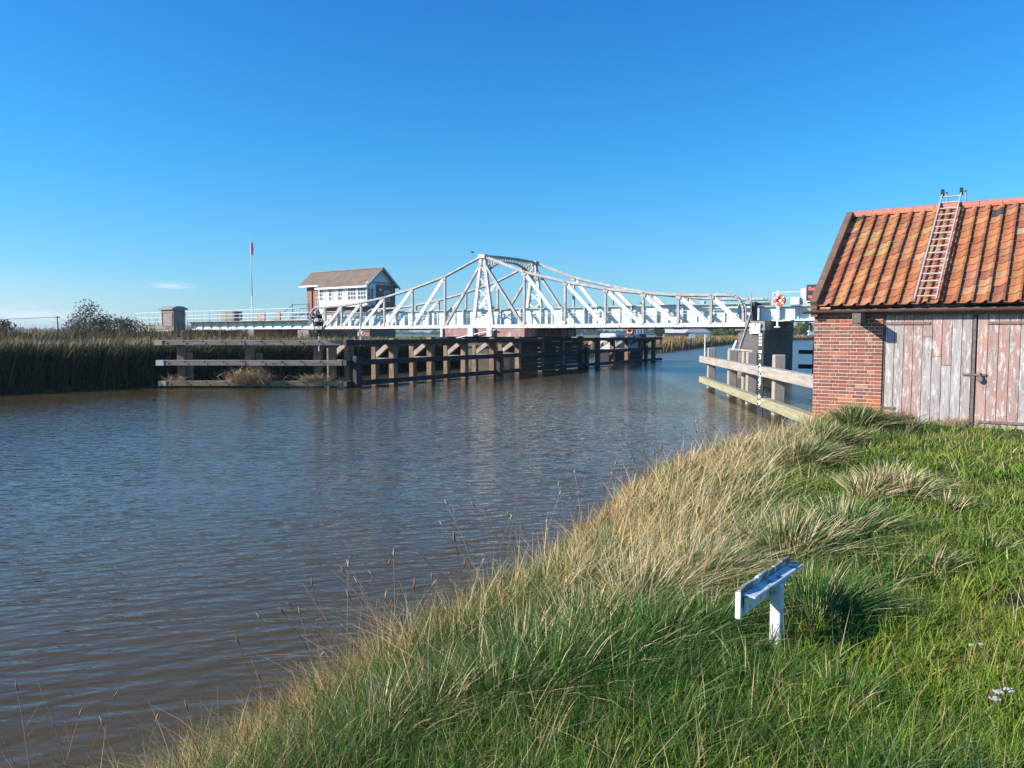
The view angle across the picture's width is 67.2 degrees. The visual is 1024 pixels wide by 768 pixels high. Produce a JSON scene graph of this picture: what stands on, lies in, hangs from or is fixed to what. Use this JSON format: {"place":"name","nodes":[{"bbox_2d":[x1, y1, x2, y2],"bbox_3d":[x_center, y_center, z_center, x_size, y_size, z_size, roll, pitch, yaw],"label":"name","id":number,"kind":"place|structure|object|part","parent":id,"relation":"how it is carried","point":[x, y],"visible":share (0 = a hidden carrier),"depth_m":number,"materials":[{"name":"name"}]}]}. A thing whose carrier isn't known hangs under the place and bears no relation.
{"place":"outdoors","nodes":[
{"label":"outdoors","id":0,"kind":"place"},
{"bbox_2d":[0,340,813,767],"bbox_3d":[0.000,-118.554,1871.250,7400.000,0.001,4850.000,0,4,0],"label":"water","id":1,"kind":"structure","parent":0,"point":[170,542],"depth_m":12.97,"materials":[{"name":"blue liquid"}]},
{"bbox_2d":[0,335,460,392],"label":"reed bed","id":2,"kind":"object","parent":1,"relation":"in","point":[121,361],"visible":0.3,"depth_m":43.93,"materials":[{"name":"plant"}]},
{"bbox_2d":[154,338,342,386],"bbox_3d":[-14.445,-0.194,42.722,10.250,4.750,0.940,0,4,0],"label":"wing fender","id":3,"kind":"object","parent":1,"relation":"in","point":[184,362],"visible":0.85,"depth_m":42.26,"materials":[{"name":"grey wood"}]},
{"bbox_2d":[161,374,191,380],"bbox_3d":[-18.525,-0.423,42.312,3.149,0.541,1.222,1,4,18],"label":"reed debris","id":4,"kind":"object","parent":3,"relation":"on","point":[164,379],"visible":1,"depth_m":42.39,"materials":[{"name":"beige plant"}]},
{"bbox_2d":[213,364,287,383],"bbox_3d":[-14.370,-0.606,42.229,4.619,1.196,1.814,0,4,0],"label":"reed debris","id":5,"kind":"object","parent":3,"relation":"on","point":[246,377],"visible":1,"depth_m":42.06,"materials":[{"name":"beige plant"}]},
{"bbox_2d":[288,372,338,381],"bbox_3d":[-10.942,-0.430,42.337,3.742,0.589,1.377,0,4,0],"label":"reed debris","id":6,"kind":"object","parent":3,"relation":"on","point":[313,378],"visible":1,"depth_m":42.26,"materials":[{"name":"beige plant"}]},
{"bbox_2d":[313,298,323,350],"bbox_3d":[-10.579,-3.230,42.029,0.570,2.900,0.570,-1,4,-22],"label":"signal shape","id":7,"kind":"object","parent":3,"relation":"attached to","point":[319,323],"visible":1,"depth_m":41.90,"materials":[{"name":"white paint"}]},
{"bbox_2d":[248,329,301,339],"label":"brick pier","id":8,"kind":"structure","parent":1,"relation":"in","point":[281,330],"depth_m":85.93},
{"bbox_2d":[185,308,339,329],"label":"approach span","id":9,"kind":"object","parent":8,"relation":"on","point":[277,324],"visible":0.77,"depth_m":84.25,"materials":[{"name":"paint"}]},
{"bbox_2d":[257,312,265,320],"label":"timber screen","id":10,"kind":"object","parent":9,"relation":"on","point":[263,317],"visible":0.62,"depth_m":85.01,"materials":[{"name":"grey wood"}]},
{"bbox_2d":[274,312,280,319],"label":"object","id":11,"kind":"object","parent":9,"relation":"on","point":[276,315],"visible":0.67,"depth_m":83.48,"materials":[{"name":"grey wood"}]},
{"bbox_2d":[298,330,356,339],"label":"brick pier","id":12,"kind":"structure","parent":1,"relation":"in","point":[347,333],"depth_m":80.81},
{"bbox_2d":[327,336,661,387],"bbox_3d":[2.767,-1.564,63.742,2.790,4.760,49.488,2,4,31],"label":"timber fender","id":13,"kind":"object","parent":1,"relation":"in","point":[564,353],"visible":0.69,"depth_m":55.08,"materials":[{"name":"brown wood"}]},
{"bbox_2d":[358,317,362,339],"bbox_3d":[-8.839,-3.091,44.894,0.319,1.650,0.120,0,4,0],"label":"lamp post","id":14,"kind":"object","parent":13,"relation":"on","point":[360,333],"visible":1,"depth_m":44.86,"materials":[{"name":"white metal"}]},
{"bbox_2d":[625,329,633,335],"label":"ring post","id":15,"kind":"object","parent":13,"relation":"attached to","point":[629,330],"visible":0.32,"depth_m":77.67,"materials":[{"name":"wood"}]},
{"bbox_2d":[468,342,555,369],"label":"pivot pier","id":16,"kind":"structure","parent":1,"relation":"in","point":[509,363],"depth_m":63.89,"materials":[{"name":"brick"}]},
{"bbox_2d":[308,254,776,338],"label":"swing bridge","id":17,"kind":"structure","parent":16,"relation":"on","point":[511,321],"depth_m":63.37,"materials":[{"name":"metal"}]},
{"bbox_2d":[600,333,645,361],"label":"moored boat","id":18,"kind":"object","parent":1,"relation":"on","point":[619,356],"visible":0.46,"depth_m":79.24,"materials":[{"name":"black paint"}]},
{"bbox_2d":[555,335,813,356],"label":"reed bed","id":19,"kind":"object","parent":1,"relation":"in","point":[670,343],"visible":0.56,"depth_m":154.99,"materials":[{"name":"beige plant"}]},
{"bbox_2d":[689,334,694,348],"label":"bank notice","id":20,"kind":"object","parent":19,"relation":"on","point":[691,335],"visible":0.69,"depth_m":149.73,"materials":[{"name":"white paint"}]},
{"bbox_2d":[699,340,812,422],"bbox_3d":[10.119,0.568,31.843,1.170,4.640,23.400,0,4,5],"label":"timber fender","id":21,"kind":"object","parent":1,"relation":"in","point":[778,374],"visible":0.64,"depth_m":31.04,"materials":[{"name":"grey wood"}]},
{"bbox_2d":[704,334,707,355],"bbox_3d":[10.719,-2.077,42.555,0.175,1.330,0.100,0,4,0],"label":"marker pole","id":22,"kind":"object","parent":21,"relation":"attached to","point":[705,344],"visible":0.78,"depth_m":42.53,"materials":[{"name":"white metal"}]},
{"bbox_2d":[757,333,764,412],"bbox_3d":[9.261,-0.098,28.677,0.200,3.580,0.079,3,5,42],"label":"gauge board","id":23,"kind":"object","parent":21,"relation":"attached to","point":[760,365],"visible":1,"depth_m":28.63,"materials":[{"name":"white paint"}]},
{"bbox_2d":[735,321,793,378],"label":"concrete pier","id":24,"kind":"structure","parent":1,"relation":"in","point":[778,341],"depth_m":51.89,"materials":[{"name":"concrete"}]},
{"bbox_2d":[738,313,751,352],"bbox_3d":[14.507,-3.211,47.947,0.143,2.451,3.598,2,4,28],"label":"leaning pole","id":25,"kind":"object","parent":24,"relation":"on","point":[745,330],"visible":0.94,"depth_m":47.90,"materials":[{"name":"metal"}]},
{"bbox_2d":[750,323,760,333],"bbox_3d":[16.015,-3.656,50.742,0.700,0.680,0.048,3,5,36],"label":"notice board","id":26,"kind":"object","parent":24,"relation":"attached to","point":[754,328],"visible":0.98,"depth_m":50.72,"materials":[{"name":"white paint"}]},
{"bbox_2d":[750,302,769,322],"bbox_3d":[16.588,-4.626,51.480,1.120,1.740,0.700,3,5,36],"label":"end post","id":27,"kind":"object","parent":24,"relation":"on","point":[754,311],"visible":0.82,"depth_m":51.47,"materials":[{"name":"metal"}]},
{"bbox_2d":[798,343,813,372],"bbox_3d":[23.169,-0.890,57.311,3.500,4.250,0.620,3,5,36],"label":"timber fender","id":28,"kind":"object","parent":1,"relation":"in","point":[805,366],"visible":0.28,"depth_m":57.69,"materials":[{"name":"brown wood"}]},
{"bbox_2d":[0,331,1023,767],"bbox_3d":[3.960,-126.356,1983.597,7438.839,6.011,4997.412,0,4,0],"label":"ground","id":29,"kind":"structure","parent":0,"point":[940,471],"depth_m":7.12,"materials":[{"name":"green plant"}]},
{"bbox_2d":[0,319,25,336],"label":"scrub bush","id":30,"kind":"object","parent":29,"relation":"on","point":[6,323],"visible":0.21,"depth_m":65.91,"materials":[{"name":"green plant"}]},
{"bbox_2d":[0,316,58,326],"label":"telegraph pole","id":31,"kind":"object","parent":29,"relation":"on","point":[57,317],"visible":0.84,"depth_m":189.06,"materials":[{"name":"wood"}]},
{"bbox_2d":[55,299,125,338],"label":"hawthorn bush","id":32,"kind":"object","parent":29,"relation":"on","point":[100,322],"visible":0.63,"depth_m":71.23,"materials":[{"name":"green plant"}]},
{"bbox_2d":[99,312,147,336],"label":"hawthorn bush","id":33,"kind":"object","parent":29,"relation":"on","point":[122,322],"visible":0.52,"depth_m":75.67,"materials":[{"name":"green plant"}]},
{"bbox_2d":[0,318,343,344],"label":"marsh scrub","id":34,"kind":"object","parent":29,"relation":"on","point":[138,334],"visible":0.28,"depth_m":65.03,"materials":[{"name":"green plant"}]},
{"bbox_2d":[134,306,242,337],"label":"abutment","id":35,"kind":"object","parent":29,"relation":"on","point":[172,317],"visible":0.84,"depth_m":91.36,"materials":[{"name":"concrete"}]},
{"bbox_2d":[250,239,253,320],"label":"flagpole","id":36,"kind":"object","parent":29,"relation":"on","point":[251,248],"visible":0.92,"depth_m":94.26,"materials":[{"name":"white metal"}]},
{"bbox_2d":[281,267,400,338],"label":"signal box","id":37,"kind":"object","parent":29,"relation":"on","point":[336,287],"visible":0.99,"depth_m":87.74,"materials":[{"name":"brown tile"}]},
{"bbox_2d":[318,289,327,300],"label":"window","id":38,"kind":"structure","parent":37,"relation":"in","point":[323,292],"depth_m":89.41,"materials":[{"name":"white paint"}]},
{"bbox_2d":[328,289,336,300],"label":"window","id":39,"kind":"structure","parent":37,"relation":"in","point":[332,293],"depth_m":88.50,"materials":[{"name":"white paint"}]},
{"bbox_2d":[337,288,346,300],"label":"window","id":40,"kind":"structure","parent":37,"relation":"in","point":[343,291],"depth_m":87.56,"materials":[{"name":"white paint"}]},
{"bbox_2d":[347,288,356,299],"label":"window","id":41,"kind":"structure","parent":37,"relation":"in","point":[351,292],"depth_m":86.58,"materials":[{"name":"white paint"}]},
{"bbox_2d":[357,287,366,299],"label":"window","id":42,"kind":"structure","parent":37,"relation":"in","point":[362,291],"depth_m":85.62,"materials":[{"name":"white paint"}]},
{"bbox_2d":[367,288,372,299],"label":"window","id":43,"kind":"structure","parent":37,"relation":"in","point":[369,291],"depth_m":85.49,"materials":[{"name":"white paint"}]},
{"bbox_2d":[384,291,389,301],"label":"window","id":44,"kind":"structure","parent":37,"relation":"in","point":[386,292],"depth_m":87.61,"materials":[{"name":"blue glass"}]},
{"bbox_2d":[0,418,751,767],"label":"seed stalks","id":45,"kind":"object","parent":29,"relation":"on","point":[362,596],"visible":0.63,"depth_m":6.01,"materials":[{"name":"beige plant"}]},
{"bbox_2d":[10,326,802,334],"bbox_3d":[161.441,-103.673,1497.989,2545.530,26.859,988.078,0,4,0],"label":"wood","id":46,"kind":"object","parent":29,"relation":"on","point":[578,331],"visible":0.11,"depth_m":1217.71,"materials":[{"name":"green plant"}]},
{"bbox_2d":[3,398,910,767],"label":"bank grass","id":47,"kind":"structure","parent":29,"relation":"on","point":[235,745],"depth_m":3.87,"materials":[{"name":"beige plant"}]},
{"bbox_2d":[652,329,664,336],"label":"dark tree","id":48,"kind":"object","parent":29,"relation":"on","point":[659,332],"visible":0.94,"depth_m":418.10,"materials":[{"name":"green plant"}]},
{"bbox_2d":[662,330,692,336],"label":"farm shed","id":49,"kind":"structure","parent":29,"relation":"on","point":[673,333],"depth_m":429.15,"materials":[{"name":"white brick"}]},
{"bbox_2d":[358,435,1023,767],"bbox_3d":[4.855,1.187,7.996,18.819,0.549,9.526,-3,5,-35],"label":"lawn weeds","id":50,"kind":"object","parent":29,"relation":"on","point":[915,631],"visible":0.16,"depth_m":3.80,"materials":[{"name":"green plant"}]},
{"bbox_2d":[686,329,709,335],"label":"bungalow","id":51,"kind":"object","parent":29,"relation":"on","point":[700,332],"visible":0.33,"depth_m":429.21,"materials":[{"name":"white paint"}]},
{"bbox_2d":[710,328,724,335],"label":"willow tree","id":52,"kind":"object","parent":29,"relation":"on","point":[714,332],"visible":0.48,"depth_m":307.51,"materials":[{"name":"green plant"}]},
{"bbox_2d":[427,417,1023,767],"bbox_3d":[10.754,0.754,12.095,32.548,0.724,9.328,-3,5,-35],"label":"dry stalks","id":53,"kind":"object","parent":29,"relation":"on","point":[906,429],"visible":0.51,"depth_m":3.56,"materials":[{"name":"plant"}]},
{"bbox_2d":[717,328,737,335],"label":"willow tree","id":54,"kind":"object","parent":29,"relation":"on","point":[724,331],"visible":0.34,"depth_m":297.30,"materials":[{"name":"green plant"}]},
{"bbox_2d":[735,556,802,649],"bbox_3d":[1.375,1.388,4.083,0.099,0.810,0.745,3,5,39],"label":"old sign","id":55,"kind":"object","parent":29,"relation":"on","point":[760,588],"visible":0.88,"depth_m":4.04,"materials":[{"name":"white paint"}]},
{"bbox_2d":[793,322,808,334],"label":"yellow tree","id":56,"kind":"object","parent":29,"relation":"on","point":[800,328],"visible":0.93,"depth_m":391.57,"materials":[{"name":"green plant"}]},
{"bbox_2d":[803,322,812,334],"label":"dark tree","id":57,"kind":"object","parent":29,"relation":"on","point":[810,326],"visible":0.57,"depth_m":407.52,"materials":[{"name":"green plant"}]},
{"bbox_2d":[808,323,814,334],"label":"white house","id":58,"kind":"structure","parent":29,"relation":"on","point":[811,332],"depth_m":424.08,"materials":[{"name":"paint"}]},
{"bbox_2d":[895,614,925,643],"bbox_3d":[2.054,1.284,3.987,0.160,0.195,0.029,1,4,13],"label":"yarrow flower","id":59,"kind":"object","parent":29,"relation":"on","point":[922,615],"visible":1,"depth_m":3.98,"materials":[{"name":"plant"}]},
{"bbox_2d":[802,197,1023,429],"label":"brick shed","id":60,"kind":"structure","parent":29,"relation":"on","point":[882,337],"depth_m":15.85,"materials":[{"name":"tile"}]},
{"bbox_2d":[883,314,972,427],"bbox_3d":[8.335,-0.251,15.488,1.534,2.386,0.116,3,5,36],"label":"door","id":61,"kind":"structure","parent":60,"relation":"in","point":[927,356],"depth_m":15.43,"materials":[{"name":"paint"}]},
{"bbox_2d":[913,187,966,300],"bbox_3d":[9.286,-3.079,16.607,0.498,2.704,3.936,3,5,36],"label":"roof ladder","id":62,"kind":"object","parent":60,"relation":"on","point":[943,193],"visible":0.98,"depth_m":16.39,"materials":[{"name":"wood"}]},
{"bbox_2d":[962,313,1023,429],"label":"door","id":63,"kind":"structure","parent":60,"relation":"in","point":[999,394],"depth_m":14.73,"materials":[{"name":"paint"}]},
{"bbox_2d":[953,617,978,637],"bbox_3d":[2.325,1.283,3.983,0.027,0.191,0.162,-3,5,-36],"label":"yarrow flower","id":64,"kind":"object","parent":29,"relation":"on","point":[974,618],"visible":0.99,"depth_m":3.95,"materials":[{"name":"green plant"}]},
{"bbox_2d":[962,643,973,679],"bbox_3d":[2.114,1.298,3.578,0.094,0.171,0.024,-3,4,-34],"label":"yarrow flower","id":65,"kind":"object","parent":29,"relation":"on","point":[971,645],"visible":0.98,"depth_m":3.58,"materials":[{"name":"green plant"}]},
{"bbox_2d":[955,617,983,640],"bbox_3d":[2.350,1.283,3.979,0.030,0.191,0.158,-3,5,-34],"label":"yarrow flower","id":66,"kind":"object","parent":29,"relation":"on","point":[980,618],"visible":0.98,"depth_m":3.94,"materials":[{"name":"green plant"}]},
{"bbox_2d":[957,658,989,705],"bbox_3d":[2.023,1.311,3.373,0.031,0.170,0.162,-2,4,-23],"label":"yarrow flower","id":67,"kind":"object","parent":29,"relation":"on","point":[962,660],"visible":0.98,"depth_m":3.41,"materials":[{"name":"green plant"}]},
{"bbox_2d":[973,629,979,650],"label":"yarrow flower","id":68,"kind":"object","parent":29,"relation":"on","point":[976,636],"visible":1,"depth_m":3.78,"materials":[{"name":"green plant"}]},
{"bbox_2d":[978,643,989,680],"bbox_3d":[2.195,1.298,3.573,0.024,0.170,0.092,0,4,-3],"label":"yarrow flower","id":69,"kind":"object","parent":29,"relation":"on","point":[980,644],"visible":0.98,"depth_m":3.59,"materials":[{"name":"green plant"}]},
{"bbox_2d":[982,693,994,712],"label":"yarrow flower","id":70,"kind":"object","parent":29,"relation":"on","point":[991,695],"visible":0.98,"depth_m":3.10,"materials":[{"name":"plant"}]},
{"bbox_2d":[985,696,1000,723],"bbox_3d":[1.921,1.330,3.100,0.042,0.169,0.099,0,4,-7],"label":"yarrow flower","id":71,"kind":"object","parent":29,"relation":"on","point":[996,699],"visible":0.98,"depth_m":3.07,"materials":[{"name":"white plant"}]},
{"bbox_2d":[992,689,1003,722],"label":"yarrow flower","id":72,"kind":"object","parent":29,"relation":"on","point":[998,691],"visible":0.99,"depth_m":3.13,"materials":[{"name":"white plant"}]},
{"bbox_2d":[985,626,1012,657],"bbox_3d":[2.420,1.290,3.808,0.161,0.181,0.031,0,4,2],"label":"yarrow flower","id":73,"kind":"object","parent":29,"relation":"on","point":[989,627],"visible":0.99,"depth_m":3.81,"materials":[{"name":"plant"}]},
{"bbox_2d":[1003,687,1022,716],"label":"yarrow flower","id":74,"kind":"object","parent":29,"relation":"on","point":[1009,689],"visible":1,"depth_m":3.13,"materials":[{"name":"white plant"}]},
{"bbox_2d":[0,0,1023,333],"label":"sky","id":75,"kind":"structure","parent":0,"point":[662,146],"materials":[{"name":"blue"}]},
{"bbox_2d":[196,402,1023,767],"bbox_3d":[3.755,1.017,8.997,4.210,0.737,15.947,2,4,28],"label":"tussock grass","id":76,"kind":"structure","parent":0,"point":[842,518],"depth_m":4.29,"materials":[{"name":"green plant"}]},
{"bbox_2d":[879,408,913,418],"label":"dead grass","id":77,"kind":"structure","parent":0,"point":[896,414],"depth_m":15.68,"materials":[{"name":"beige plant"}]},
{"bbox_2d":[926,414,983,426],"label":"dead grass","id":78,"kind":"structure","parent":0,"point":[955,421],"depth_m":15.02,"materials":[{"name":"beige plant"}]},
{"bbox_3d":[34.970,-0.663,41.849,11.000,5.800,6.700,3,5,36],"label":"abutment","id":79,"kind":"object","parent":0,"visible":0},
{"bbox_2d":[758,291,818,321],"bbox_3d":[28.271,-4.832,46.321,25.400,1.920,5.080,3,5,36],"label":"approach span","id":80,"kind":"object","parent":79,"relation":"on","point":[791,313],"visible":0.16,"depth_m":50.97,"materials":[{"name":"paint"}]},
{"bbox_2d":[751,288,801,310],"bbox_3d":[16.782,-5.023,49.796,3.751,2.172,0.050,3,5,36],"label":"mast","id":81,"kind":"object","parent":80,"relation":"attached to","point":[764,291],"visible":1,"depth_m":50.49,"materials":[{"name":"metal"}]},
{"bbox_2d":[774,291,780,327],"bbox_3d":[17.366,-4.907,50.328,0.360,2.430,0.220,3,5,36],"label":"ring post","id":82,"kind":"object","parent":80,"relation":"attached to","point":[777,318],"visible":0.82,"depth_m":50.33,"materials":[{"name":"white metal"}]},
{"bbox_2d":[774,295,785,305],"bbox_3d":[17.399,-5.418,49.971,0.720,0.720,0.195,3,5,36],"label":"life ring","id":83,"kind":"object","parent":82,"relation":"attached to","point":[779,300],"visible":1,"depth_m":49.95,"materials":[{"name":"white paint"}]},
{"bbox_2d":[791,297,800,304],"bbox_3d":[18.203,-5.325,49.353,0.560,0.489,0.415,3,5,36],"label":"cabinet","id":84,"kind":"object","parent":80,"relation":"on","point":[795,300],"visible":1,"depth_m":49.17,"materials":[{"name":"white paint"}]},
{"bbox_3d":[18.085,-5.314,49.191,0.480,0.410,0.014,3,5,36],"label":"door","id":85,"kind":"part","parent":84,"relation":"part of","materials":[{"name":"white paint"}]},
{"bbox_2d":[800,284,816,304],"bbox_3d":[19.416,-5.650,48.508,2.360,1.250,0.180,3,5,36],"label":"message sign","id":86,"kind":"object","parent":80,"relation":"on","point":[807,293],"visible":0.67,"depth_m":48.91,"materials":[{"name":"white metal"}]}
]}

